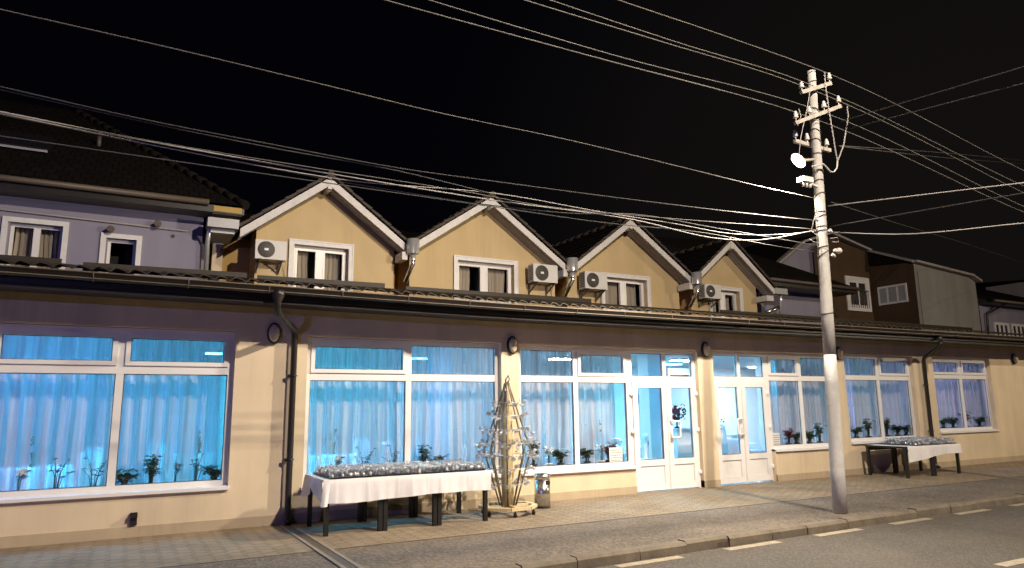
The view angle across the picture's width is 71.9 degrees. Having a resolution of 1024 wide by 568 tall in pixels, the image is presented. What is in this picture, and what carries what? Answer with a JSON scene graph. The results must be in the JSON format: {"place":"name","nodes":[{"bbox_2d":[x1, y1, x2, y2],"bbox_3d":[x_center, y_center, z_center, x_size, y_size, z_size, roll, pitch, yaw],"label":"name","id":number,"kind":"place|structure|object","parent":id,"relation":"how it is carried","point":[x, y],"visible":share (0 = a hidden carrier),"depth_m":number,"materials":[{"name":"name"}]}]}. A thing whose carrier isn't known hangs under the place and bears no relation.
{"place":"outdoors","nodes":[
{"label":"outdoors","id":0,"kind":"place"},
{"bbox_2d":[60,451,100,487],"bbox_3d":[-6.931,3.170,11.241,0.547,0.980,0.460,-4,-10,16],"label":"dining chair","id":1,"kind":"object","parent":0,"point":[97,460],"visible":0.13,"depth_m":11.33,"materials":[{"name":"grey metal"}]},
{"bbox_2d":[203,171,776,319],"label":"guest house","id":2,"kind":"structure","parent":0,"point":[318,221],"depth_m":19.22,"materials":[{"name":"paint"}]},
{"bbox_2d":[253,239,286,276],"bbox_3d":[-5.519,-0.527,16.191,0.796,0.882,0.446,5,-11,-28],"label":"air conditioner","id":3,"kind":"object","parent":2,"relation":"attached to","point":[270,250],"visible":0.99,"depth_m":16.05,"materials":[{"name":"grey plastic"}]},
{"bbox_2d":[296,251,307,287],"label":"curtain","id":4,"kind":"object","parent":2,"relation":"hanging from","point":[302,256],"visible":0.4,"depth_m":17.12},
{"bbox_2d":[287,238,353,290],"bbox_3d":[-4.782,-0.179,17.292,1.710,1.835,0.910,5,-11,-28],"label":"window","id":5,"kind":"structure","parent":2,"relation":"in","point":[316,256],"depth_m":17.15,"materials":[{"name":"white paint"}]},
{"bbox_2d":[324,254,339,289],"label":"curtain","id":6,"kind":"object","parent":2,"relation":"hanging from","point":[332,267],"visible":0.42,"depth_m":17.48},
{"bbox_2d":[459,266,469,299],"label":"curtain","id":7,"kind":"object","parent":2,"relation":"hanging from","point":[464,276],"visible":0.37,"depth_m":19.18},
{"bbox_2d":[454,255,518,303],"bbox_3d":[-0.890,0.142,19.393,2.100,1.835,0.910,5,-11,-28],"label":"window","id":8,"kind":"structure","parent":2,"relation":"in","point":[478,271],"depth_m":19.31,"materials":[{"name":"white paint"}]},
{"bbox_2d":[488,269,503,301],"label":"curtain","id":9,"kind":"object","parent":2,"relation":"hanging from","point":[495,280],"visible":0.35,"depth_m":19.64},
{"bbox_2d":[528,263,557,295],"bbox_3d":[0.881,-0.011,19.637,0.904,1.002,0.506,5,-11,-28],"label":"air conditioner","id":10,"kind":"object","parent":2,"relation":"attached to","point":[543,274],"visible":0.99,"depth_m":19.48,"materials":[{"name":"metal"}]},
{"bbox_2d":[579,271,607,303],"bbox_3d":[2.373,0.181,20.431,0.904,1.002,0.506,5,-11,-28],"label":"air conditioner","id":11,"kind":"object","parent":2,"relation":"attached to","point":[592,281],"visible":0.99,"depth_m":20.27,"materials":[{"name":"metal"}]},
{"bbox_2d":[605,282,616,309],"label":"curtain","id":12,"kind":"object","parent":2,"relation":"hanging from","point":[611,295],"visible":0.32,"depth_m":21.51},
{"bbox_2d":[602,272,651,312],"bbox_3d":[3.253,0.520,21.624,2.000,1.760,0.910,5,-11,-28],"label":"window","id":13,"kind":"structure","parent":2,"relation":"in","point":[621,283],"depth_m":21.56,"materials":[{"name":"white paint"}]},
{"bbox_2d":[618,284,636,310],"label":"curtain","id":14,"kind":"object","parent":2,"relation":"hanging from","point":[630,295],"visible":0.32,"depth_m":21.84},
{"bbox_2d":[698,284,721,311],"bbox_3d":[6.357,0.492,22.595,0.814,0.902,0.456,5,-11,-28],"label":"air conditioner","id":15,"kind":"object","parent":2,"relation":"attached to","point":[711,292],"visible":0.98,"depth_m":22.44,"materials":[{"name":"metal"}]},
{"bbox_2d":[709,286,744,318],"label":"window","id":16,"kind":"structure","parent":2,"relation":"in","point":[732,295],"depth_m":23.53,"materials":[{"name":"white paint"}]},
{"bbox_2d":[0,460,1023,567],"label":"paved footpath","id":17,"kind":"structure","parent":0,"point":[156,551],"depth_m":9.83,"materials":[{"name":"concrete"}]},
{"bbox_2d":[279,524,363,567],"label":"drain channel","id":18,"kind":"object","parent":17,"relation":"on","point":[333,556],"visible":0.96,"depth_m":8.23,"materials":[{"name":"concrete"}]},
{"bbox_2d":[307,479,382,536],"bbox_3d":[-2.305,2.994,9.687,0.784,0.700,1.000,5,-11,-28],"label":"table","id":19,"kind":"object","parent":17,"relation":"on","point":[359,515],"visible":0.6,"depth_m":9.43,"materials":[{"name":"black paint"}]},
{"bbox_2d":[301,469,490,506],"bbox_3d":[-1.625,2.854,10.047,2.477,0.332,1.075,5,-11,-28],"label":"tablecloth","id":20,"kind":"object","parent":19,"relation":"on","point":[352,490],"visible":0.9,"depth_m":9.54,"materials":[{"name":"fabric"}]},
{"bbox_2d":[314,470,371,478],"bbox_3d":[-2.339,2.621,9.702,0.550,0.020,0.940,5,-11,-28],"label":"tray","id":21,"kind":"object","parent":20,"relation":"on","point":[334,477],"visible":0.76,"depth_m":9.48,"materials":[{"name":"black paint"}]},
{"bbox_2d":[317,459,474,476],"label":"wine glasses","id":22,"kind":"object","parent":21,"relation":"on","point":[388,464],"visible":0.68,"depth_m":10.12,"materials":[{"name":"clear glass"}]},
{"bbox_2d":[359,468,411,476],"bbox_3d":[-1.843,2.662,9.969,0.550,0.020,0.940,5,-11,-28],"label":"tray","id":23,"kind":"object","parent":20,"relation":"on","point":[390,474],"visible":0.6,"depth_m":9.69,"materials":[{"name":"black paint"}]},
{"bbox_2d":[362,493,436,530],"bbox_3d":[-1.614,3.051,10.061,0.779,0.700,1.000,5,-11,-28],"label":"table","id":24,"kind":"object","parent":17,"relation":"on","point":[411,507],"visible":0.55,"depth_m":9.79,"materials":[{"name":"black paint"}]},
{"bbox_2d":[413,490,487,525],"bbox_3d":[-0.925,3.108,10.433,0.779,0.700,1.000,5,-11,-28],"label":"table","id":25,"kind":"object","parent":17,"relation":"on","point":[458,505],"visible":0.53,"depth_m":10.17,"materials":[{"name":"black paint"}]},
{"bbox_2d":[478,375,536,517],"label":"decorative tree","id":26,"kind":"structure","parent":17,"relation":"on","point":[506,502],"depth_m":10.82,"materials":[{"name":"brown wood"}]},
{"bbox_2d":[534,473,550,508],"bbox_3d":[0.490,3.356,11.451,0.266,0.530,0.266,5,-11,-28],"label":"litter bin","id":27,"kind":"object","parent":17,"relation":"on","point":[542,490],"visible":0.94,"depth_m":11.35,"materials":[{"name":"metal"}]},
{"bbox_2d":[865,445,934,478],"bbox_3d":[8.696,3.956,15.820,0.970,0.660,0.970,5,-11,-28],"label":"table","id":28,"kind":"object","parent":17,"relation":"on","point":[878,447],"visible":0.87,"depth_m":15.91,"materials":[{"name":"black paint"}]},
{"bbox_2d":[872,443,961,462],"bbox_3d":[9.168,3.825,16.073,1.980,0.342,1.048,5,-11,-28],"label":"tablecloth","id":29,"kind":"object","parent":28,"relation":"on","point":[918,453],"visible":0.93,"depth_m":15.58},
{"bbox_2d":[878,442,936,445],"bbox_3d":[8.971,3.631,16.015,0.750,0.020,0.900,5,-11,-28],"label":"tray","id":30,"kind":"object","parent":29,"relation":"on","point":[907,444],"visible":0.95,"depth_m":15.83,"materials":[{"name":"black paint"}]},
{"bbox_2d":[881,436,952,444],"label":"wine glasses","id":31,"kind":"object","parent":30,"relation":"on","point":[919,440],"visible":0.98,"depth_m":16.02,"materials":[{"name":"clear glass"}]},
{"bbox_2d":[895,448,960,475],"bbox_3d":[9.565,4.028,16.290,0.990,0.660,0.970,5,-11,-28],"label":"table","id":32,"kind":"object","parent":17,"relation":"on","point":[957,464],"visible":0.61,"depth_m":16.11,"materials":[{"name":"black paint"}]},
{"bbox_2d":[937,468,1023,480],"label":"drain channel","id":33,"kind":"object","parent":17,"relation":"on","point":[1013,478],"visible":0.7,"depth_m":15.65,"materials":[{"name":"concrete"}]},
{"bbox_2d":[0,0,1023,333],"label":"sky","id":34,"kind":"structure","parent":0,"point":[898,51],"materials":[{"name":"black"}]},
{"bbox_2d":[157,476,1023,567],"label":"asphalt pavement","id":35,"kind":"structure","parent":0,"point":[488,549],"depth_m":9.02,"materials":[{"name":"asphalt"}]},
{"bbox_2d":[0,255,1023,548],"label":"restaurant building","id":36,"kind":"structure","parent":35,"relation":"on","point":[264,449],"depth_m":12.11,"materials":[{"name":"beige paint"}]},
{"bbox_2d":[0,335,114,490],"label":"curtain","id":37,"kind":"object","parent":36,"relation":"hanging from","point":[17,394],"visible":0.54,"depth_m":9.39,"materials":[{"name":"fabric"}]},
{"bbox_2d":[49,458,74,487],"bbox_3d":[-5.890,2.529,9.171,0.332,0.544,0.294,-10,-14,43],"label":"potted plant","id":38,"kind":"object","parent":36,"relation":"on","point":[55,478],"visible":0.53,"depth_m":9.17,"materials":[{"name":"green plant"}]},
{"bbox_2d":[82,457,107,485],"bbox_3d":[-5.523,2.556,9.351,0.294,0.544,0.332,1,-10,-11],"label":"potted plant","id":39,"kind":"object","parent":36,"relation":"on","point":[98,475],"visible":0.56,"depth_m":9.36,"materials":[{"name":"green plant"}]},
{"bbox_2d":[0,323,235,503],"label":"window","id":40,"kind":"structure","parent":36,"relation":"in","point":[125,366],"depth_m":9.43,"materials":[{"name":"white plastic"}]},
{"bbox_2d":[0,99,249,280],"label":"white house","id":41,"kind":"structure","parent":36,"relation":"on","point":[81,200],"depth_m":15.36,"materials":[{"name":"paint"}]},
{"bbox_2d":[0,130,53,152],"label":"roof window","id":42,"kind":"structure","parent":41,"relation":"in","point":[5,142],"depth_m":15.83,"materials":[{"name":"grey glass"}]},
{"bbox_2d":[0,216,69,268],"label":"window","id":43,"kind":"structure","parent":41,"relation":"in","point":[63,238],"depth_m":14.35,"materials":[{"name":"white paint"}]},
{"bbox_2d":[12,227,59,268],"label":"curtain","id":44,"kind":"object","parent":41,"relation":"hanging from","point":[49,243],"visible":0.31,"depth_m":14.56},
{"bbox_2d":[98,232,141,274],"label":"window","id":45,"kind":"structure","parent":41,"relation":"in","point":[118,251],"depth_m":15.14,"materials":[{"name":"white paint"}]},
{"bbox_2d":[116,468,140,483],"bbox_3d":[-5.212,2.676,9.524,0.405,0.360,0.473,5,-11,-28],"label":"potted plant","id":46,"kind":"object","parent":36,"relation":"on","point":[122,478],"visible":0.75,"depth_m":9.53,"materials":[{"name":"green plant"}]},
{"bbox_2d":[142,454,161,482],"bbox_3d":[-4.943,2.611,9.688,0.275,0.538,0.401,5,-11,-28],"label":"potted plant","id":47,"kind":"object","parent":36,"relation":"on","point":[153,463],"visible":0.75,"depth_m":9.66,"materials":[{"name":"green plant"}]},
{"bbox_2d":[116,339,225,484],"bbox_3d":[-4.625,1.818,10.231,1.983,2.564,0.135,4,-11,-27],"label":"curtain","id":48,"kind":"object","parent":36,"relation":"hanging from","point":[213,426],"visible":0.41,"depth_m":10.11,"materials":[{"name":"fabric"}]},
{"bbox_2d":[199,464,220,479],"bbox_3d":[-4.224,2.761,10.081,0.473,0.360,0.405,-4,-10,16],"label":"potted plant","id":49,"kind":"object","parent":36,"relation":"on","point":[213,473],"visible":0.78,"depth_m":10.03,"materials":[{"name":"green plant"}]},
{"bbox_2d":[267,323,280,343],"bbox_3d":[-3.492,0.721,10.365,0.190,0.307,0.122,5,-11,-28],"label":"wall lamp","id":50,"kind":"object","parent":36,"relation":"attached to","point":[273,333],"visible":1,"depth_m":10.33,"materials":[{"name":"glass"}]},
{"bbox_2d":[307,347,403,473],"bbox_3d":[-2.623,1.982,11.307,2.024,2.564,0.143,5,-11,-27],"label":"curtain","id":51,"kind":"object","parent":36,"relation":"hanging from","point":[372,420],"visible":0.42,"depth_m":11.37,"materials":[{"name":"fabric"}]},
{"bbox_2d":[300,337,500,489],"bbox_3d":[-1.657,2.023,11.289,3.335,2.241,0.230,5,-11,-28],"label":"window","id":52,"kind":"structure","parent":36,"relation":"in","point":[405,375],"depth_m":11.30,"materials":[{"name":"white plastic"}]},
{"bbox_2d":[416,444,431,465],"bbox_3d":[-1.462,2.900,11.576,0.275,0.538,0.401,-1,-10,1],"label":"potted plant","id":53,"kind":"object","parent":36,"relation":"on","point":[423,456],"visible":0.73,"depth_m":11.57,"materials":[{"name":"green plant"}]},
{"bbox_2d":[411,346,493,468],"bbox_3d":[-0.925,2.122,12.221,1.792,2.564,0.141,5,-11,-27],"label":"curtain","id":54,"kind":"object","parent":36,"relation":"hanging from","point":[478,398],"visible":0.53,"depth_m":12.17,"materials":[{"name":"fabric"}]},
{"bbox_2d":[507,336,517,353],"bbox_3d":[0.019,1.060,12.252,0.190,0.307,0.122,5,-11,-28],"label":"wall lamp","id":55,"kind":"object","parent":36,"relation":"attached to","point":[512,345],"visible":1,"depth_m":12.21,"materials":[{"name":"black glass"}]},
{"bbox_2d":[521,350,571,466],"bbox_3d":[0.492,2.240,12.990,1.423,2.564,0.132,5,-11,-29],"label":"curtain","id":56,"kind":"object","parent":36,"relation":"hanging from","point":[558,414],"visible":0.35,"depth_m":13.07,"materials":[{"name":"fabric"}]},
{"bbox_2d":[552,449,568,464],"bbox_3d":[0.889,3.184,12.845,0.473,0.360,0.405,-3,-10,11],"label":"potted plant","id":57,"kind":"object","parent":36,"relation":"on","point":[559,454],"visible":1,"depth_m":12.79,"materials":[{"name":"green plant"}]},
{"bbox_2d":[519,345,637,475],"bbox_3d":[1.193,2.263,12.827,2.460,2.231,0.230,5,-11,-28],"label":"window","id":58,"kind":"structure","parent":36,"relation":"in","point":[576,377],"depth_m":12.96,"materials":[{"name":"white plastic"}]},
{"bbox_2d":[580,447,598,462],"bbox_3d":[1.382,3.226,13.121,0.473,0.360,0.405,6,-12,-33],"label":"potted plant","id":59,"kind":"object","parent":36,"relation":"on","point":[586,454],"visible":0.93,"depth_m":13.05,"materials":[{"name":"green plant"}]},
{"bbox_2d":[578,355,615,463],"bbox_3d":[1.576,2.327,13.566,0.983,2.564,0.138,5,-11,-28],"label":"curtain","id":60,"kind":"object","parent":36,"relation":"hanging from","point":[607,408],"visible":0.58,"depth_m":13.60,"materials":[{"name":"fabric"}]},
{"bbox_2d":[609,447,622,461],"bbox_3d":[1.949,3.202,13.226,0.300,0.270,0.004,5,-11,-28],"label":"notice","id":61,"kind":"object","parent":36,"relation":"attached to","point":[615,454],"visible":1,"depth_m":13.23,"materials":[{"name":"paper"}]},
{"bbox_2d":[628,349,701,491],"bbox_3d":[3.005,2.639,13.782,1.694,2.686,0.209,5,-11,-28],"label":"door","id":62,"kind":"structure","parent":36,"relation":"in","point":[668,472],"depth_m":13.75,"materials":[{"name":"white plastic"}]},
{"bbox_2d":[667,368,689,375],"bbox_3d":[5.093,2.742,21.789,0.840,0.260,0.230,5,-11,-28],"label":"indoor air conditioner","id":63,"kind":"object","parent":36,"relation":"attached to","point":[677,371],"visible":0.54,"depth_m":21.67,"materials":[{"name":"white plastic"}]},
{"bbox_2d":[712,351,773,483],"bbox_3d":[4.826,2.776,14.768,1.644,2.689,0.209,5,-11,-28],"label":"door","id":64,"kind":"structure","parent":36,"relation":"in","point":[745,466],"depth_m":14.76,"materials":[{"name":"white plastic"}]},
{"bbox_2d":[769,360,800,444],"bbox_3d":[6.150,2.640,16.072,1.112,2.424,0.128,5,-11,-28],"label":"curtain","id":65,"kind":"object","parent":36,"relation":"hanging from","point":[778,422],"visible":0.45,"depth_m":16.07,"materials":[{"name":"fabric"}]},
{"bbox_2d":[764,353,828,451],"bbox_3d":[6.471,2.610,15.693,2.110,2.101,0.230,5,-11,-28],"label":"window","id":66,"kind":"structure","parent":36,"relation":"in","point":[796,376],"depth_m":15.64,"materials":[{"name":"white plastic"}]},
{"bbox_2d":[800,358,827,442],"bbox_3d":[7.202,2.722,16.613,1.202,2.424,0.133,5,-11,-30],"label":"curtain","id":67,"kind":"object","parent":36,"relation":"hanging from","point":[816,367],"visible":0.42,"depth_m":16.59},
{"bbox_2d":[844,358,879,437],"bbox_3d":[8.455,2.828,17.303,1.574,2.424,0.135,4,-11,-27],"label":"curtain","id":68,"kind":"object","parent":36,"relation":"hanging from","point":[863,398],"visible":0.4,"depth_m":17.40,"materials":[{"name":"fabric"}]},
{"bbox_2d":[843,355,916,443],"bbox_3d":[8.895,2.761,17.011,2.645,2.061,0.230,5,-11,-28],"label":"window","id":69,"kind":"structure","parent":36,"relation":"in","point":[878,376],"depth_m":17.18,"materials":[{"name":"white plastic"}]},
{"bbox_2d":[879,362,910,435],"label":"curtain","id":70,"kind":"object","parent":36,"relation":"hanging from","point":[891,412],"visible":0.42,"depth_m":17.99,"materials":[{"name":"fabric"}]},
{"bbox_2d":[933,363,962,427],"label":"curtain","id":71,"kind":"object","parent":36,"relation":"hanging from","point":[954,409],"visible":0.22,"depth_m":19.13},
{"bbox_2d":[932,357,999,433],"bbox_3d":[11.955,2.929,18.678,2.630,1.951,0.230,5,-11,-28],"label":"window","id":72,"kind":"structure","parent":36,"relation":"in","point":[958,374],"depth_m":18.79,"materials":[{"name":"white plastic"}]},
{"bbox_2d":[962,364,987,426],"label":"curtain","id":73,"kind":"object","parent":36,"relation":"hanging from","point":[975,404],"visible":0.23,"depth_m":19.72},
{"bbox_2d":[158,476,1020,567],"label":"path edging","id":74,"kind":"object","parent":35,"relation":"on","point":[537,527],"depth_m":9.40,"materials":[{"name":"concrete"}]},
{"bbox_2d":[793,70,848,513],"bbox_3d":[5.051,-0.079,11.197,1.343,7.106,0.351,5,-11,-28],"label":"utility pole","id":75,"kind":"object","parent":35,"relation":"on","point":[836,451],"visible":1,"depth_m":11.09,"materials":[{"name":"concrete"}]},
{"bbox_2d":[0,135,813,251],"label":"overhead wire","id":76,"kind":"object","parent":75,"relation":"attached to","point":[363,188],"visible":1,"depth_m":7.61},
{"bbox_2d":[0,9,813,197],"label":"overhead wire","id":77,"kind":"object","parent":75,"relation":"attached to","point":[368,95],"visible":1,"depth_m":7.80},
{"bbox_2d":[0,111,814,240],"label":"overhead wire","id":78,"kind":"object","parent":75,"relation":"attached to","point":[406,186],"visible":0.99,"depth_m":7.88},
{"bbox_2d":[0,86,814,220],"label":"overhead wire","id":79,"kind":"object","parent":75,"relation":"attached to","point":[363,161],"visible":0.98,"depth_m":7.66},
{"bbox_2d":[0,113,814,234],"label":"overhead wire","id":80,"kind":"object","parent":75,"relation":"attached to","point":[361,181],"visible":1,"depth_m":7.56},
{"bbox_2d":[0,89,491,193],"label":"overhead wire","id":81,"kind":"object","parent":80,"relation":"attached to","point":[232,139],"visible":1,"depth_m":7.09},
{"bbox_2d":[0,112,814,229],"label":"overhead wire","id":82,"kind":"object","parent":75,"relation":"attached to","point":[365,175],"visible":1,"depth_m":7.61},
{"bbox_2d":[0,114,815,245],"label":"overhead wire","id":83,"kind":"object","parent":75,"relation":"attached to","point":[452,199],"visible":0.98,"depth_m":8.30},
{"bbox_2d":[385,0,1022,211],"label":"overhead wire","id":84,"kind":"object","parent":75,"relation":"attached to","point":[679,79],"visible":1,"depth_m":9.98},
{"bbox_2d":[429,0,1023,206],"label":"overhead wire","id":85,"kind":"object","parent":75,"relation":"attached to","point":[698,77],"visible":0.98,"depth_m":10.21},
{"bbox_2d":[525,0,1022,192],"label":"overhead wire","id":86,"kind":"object","parent":75,"relation":"attached to","point":[760,71],"visible":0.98,"depth_m":10.92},
{"bbox_2d":[550,0,1022,185],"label":"overhead wire","id":87,"kind":"object","parent":75,"relation":"attached to","point":[773,71],"visible":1,"depth_m":11.03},
{"bbox_2d":[791,153,814,167],"bbox_3d":[4.676,-1.968,11.283,0.618,0.223,0.133,6,-12,-33],"label":"street lamp","id":88,"kind":"object","parent":75,"relation":"attached to","point":[801,163],"visible":0.99,"depth_m":11.17,"materials":[{"name":"metal"}]},
{"bbox_2d":[618,0,1023,170],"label":"overhead wire","id":89,"kind":"object","parent":75,"relation":"attached to","point":[814,68],"visible":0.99,"depth_m":11.61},
{"bbox_2d":[828,182,1023,205],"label":"overhead wire","id":90,"kind":"object","parent":75,"relation":"attached to","point":[928,194],"visible":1,"depth_m":10.50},
{"bbox_2d":[829,192,1023,226],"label":"overhead wire","id":91,"kind":"object","parent":75,"relation":"attached to","point":[931,208],"visible":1,"depth_m":9.77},
{"bbox_2d":[829,223,1023,234],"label":"overhead wire","id":92,"kind":"object","parent":75,"relation":"attached to","point":[930,232],"visible":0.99,"depth_m":10.17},
{"bbox_2d":[838,146,1021,163],"bbox_3d":[19.643,-4.185,26.370,39.781,8.355,1.400,8,-13,-42],"label":"overhead wire","id":93,"kind":"object","parent":75,"relation":"attached to","point":[916,154],"visible":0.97,"depth_m":16.00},
{"bbox_2d":[838,145,1023,160],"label":"overhead wire","id":94,"kind":"object","parent":75,"relation":"attached to","point":[920,151],"visible":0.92,"depth_m":16.32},
{"bbox_2d":[841,66,1023,121],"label":"overhead wire","id":95,"kind":"object","parent":75,"relation":"attached to","point":[939,91],"visible":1,"depth_m":9.49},
{"bbox_2d":[852,83,1023,127],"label":"overhead wire","id":96,"kind":"object","parent":75,"relation":"attached to","point":[943,104],"visible":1,"depth_m":9.47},
{"bbox_2d":[624,434,648,460],"bbox_3d":[2.756,3.812,15.573,0.547,0.980,0.460,-4,-10,16],"label":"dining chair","id":97,"kind":"object","parent":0,"point":[646,448],"visible":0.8,"depth_m":15.39,"materials":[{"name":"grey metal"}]},
{"bbox_2d":[659,428,691,458],"bbox_3d":[4.013,4.016,17.015,0.600,1.055,0.640,5,-11,-28],"label":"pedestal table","id":98,"kind":"object","parent":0,"point":[682,446],"visible":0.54,"depth_m":16.75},
{"bbox_2d":[672,403,686,427],"bbox_3d":[3.980,3.202,17.156,0.719,0.599,0.519,5,-11,-28],"label":"flower arrangement","id":99,"kind":"object","parent":98,"relation":"on","point":[676,411],"visible":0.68,"depth_m":17.10,"materials":[{"name":"black plant"}]},
{"bbox_2d":[721,431,727,454],"bbox_3d":[5.066,4.081,17.270,0.460,0.980,0.547,-4,-10,16],"label":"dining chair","id":100,"kind":"object","parent":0,"point":[724,442],"visible":0.18,"depth_m":17.04,"materials":[{"name":"white fabric"}]},
{"bbox_2d":[655,237,859,323],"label":"white house","id":101,"kind":"structure","parent":0,"point":[797,291],"depth_m":25.46,"materials":[{"name":"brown paint"}]},
{"bbox_2d":[595,502,1023,567],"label":"road","id":102,"kind":"structure","parent":0,"point":[991,537],"depth_m":8.44,"materials":[{"name":"asphalt"}]},
{"bbox_2d":[490,492,1023,567],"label":"kerb","id":103,"kind":"structure","parent":102,"relation":"on","point":[635,553],"depth_m":8.89,"materials":[{"name":"concrete"}]},
{"bbox_2d":[614,503,1023,567],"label":"edge marking","id":104,"kind":"object","parent":102,"relation":"on","point":[746,546],"visible":1,"depth_m":8.87,"materials":[{"name":"paint"}]},
{"bbox_2d":[744,232,982,333],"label":"brown house","id":105,"kind":"structure","parent":0,"point":[894,288],"depth_m":29.55,"materials":[{"name":"paint"}]},
{"bbox_2d":[844,275,871,311],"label":"window","id":106,"kind":"structure","parent":105,"relation":"in","point":[861,301],"depth_m":29.79,"materials":[{"name":"white paint"}]},
{"bbox_2d":[877,283,908,305],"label":"window","id":107,"kind":"structure","parent":105,"relation":"in","point":[898,293],"depth_m":29.48,"materials":[{"name":"white paint"}]},
{"bbox_2d":[975,280,1023,336],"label":"house","id":108,"kind":"structure","parent":0,"point":[1001,309],"depth_m":31.71,"materials":[{"name":"tile"}]},
{"bbox_2d":[994,322,1010,335],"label":"window","id":109,"kind":"structure","parent":108,"relation":"in","point":[998,326],"depth_m":31.24,"materials":[{"name":"white paint"}]},
{"bbox_3d":[-7.844,3.358,11.480,1.000,0.725,1.000,5,-11,-28],"label":"round table","id":110,"kind":"object","parent":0,"visible":0},
{"bbox_2d":[5,464,63,490],"bbox_3d":[-7.838,3.339,11.473,1.308,0.709,1.296,5,-11,-28],"label":"tablecloth","id":111,"kind":"object","parent":110,"relation":"on","point":[28,479],"visible":0.06,"depth_m":11.15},
{"bbox_3d":[5.336,4.366,18.149,1.000,0.725,1.000,5,-11,-28],"label":"round table","id":112,"kind":"object","parent":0,"visible":0},
{"bbox_2d":[727,438,738,453],"bbox_3d":[5.342,4.348,18.142,1.308,0.709,1.296,5,-11,-28],"label":"tablecloth","id":113,"kind":"object","parent":112,"relation":"on","point":[732,443],"visible":0.13,"depth_m":17.65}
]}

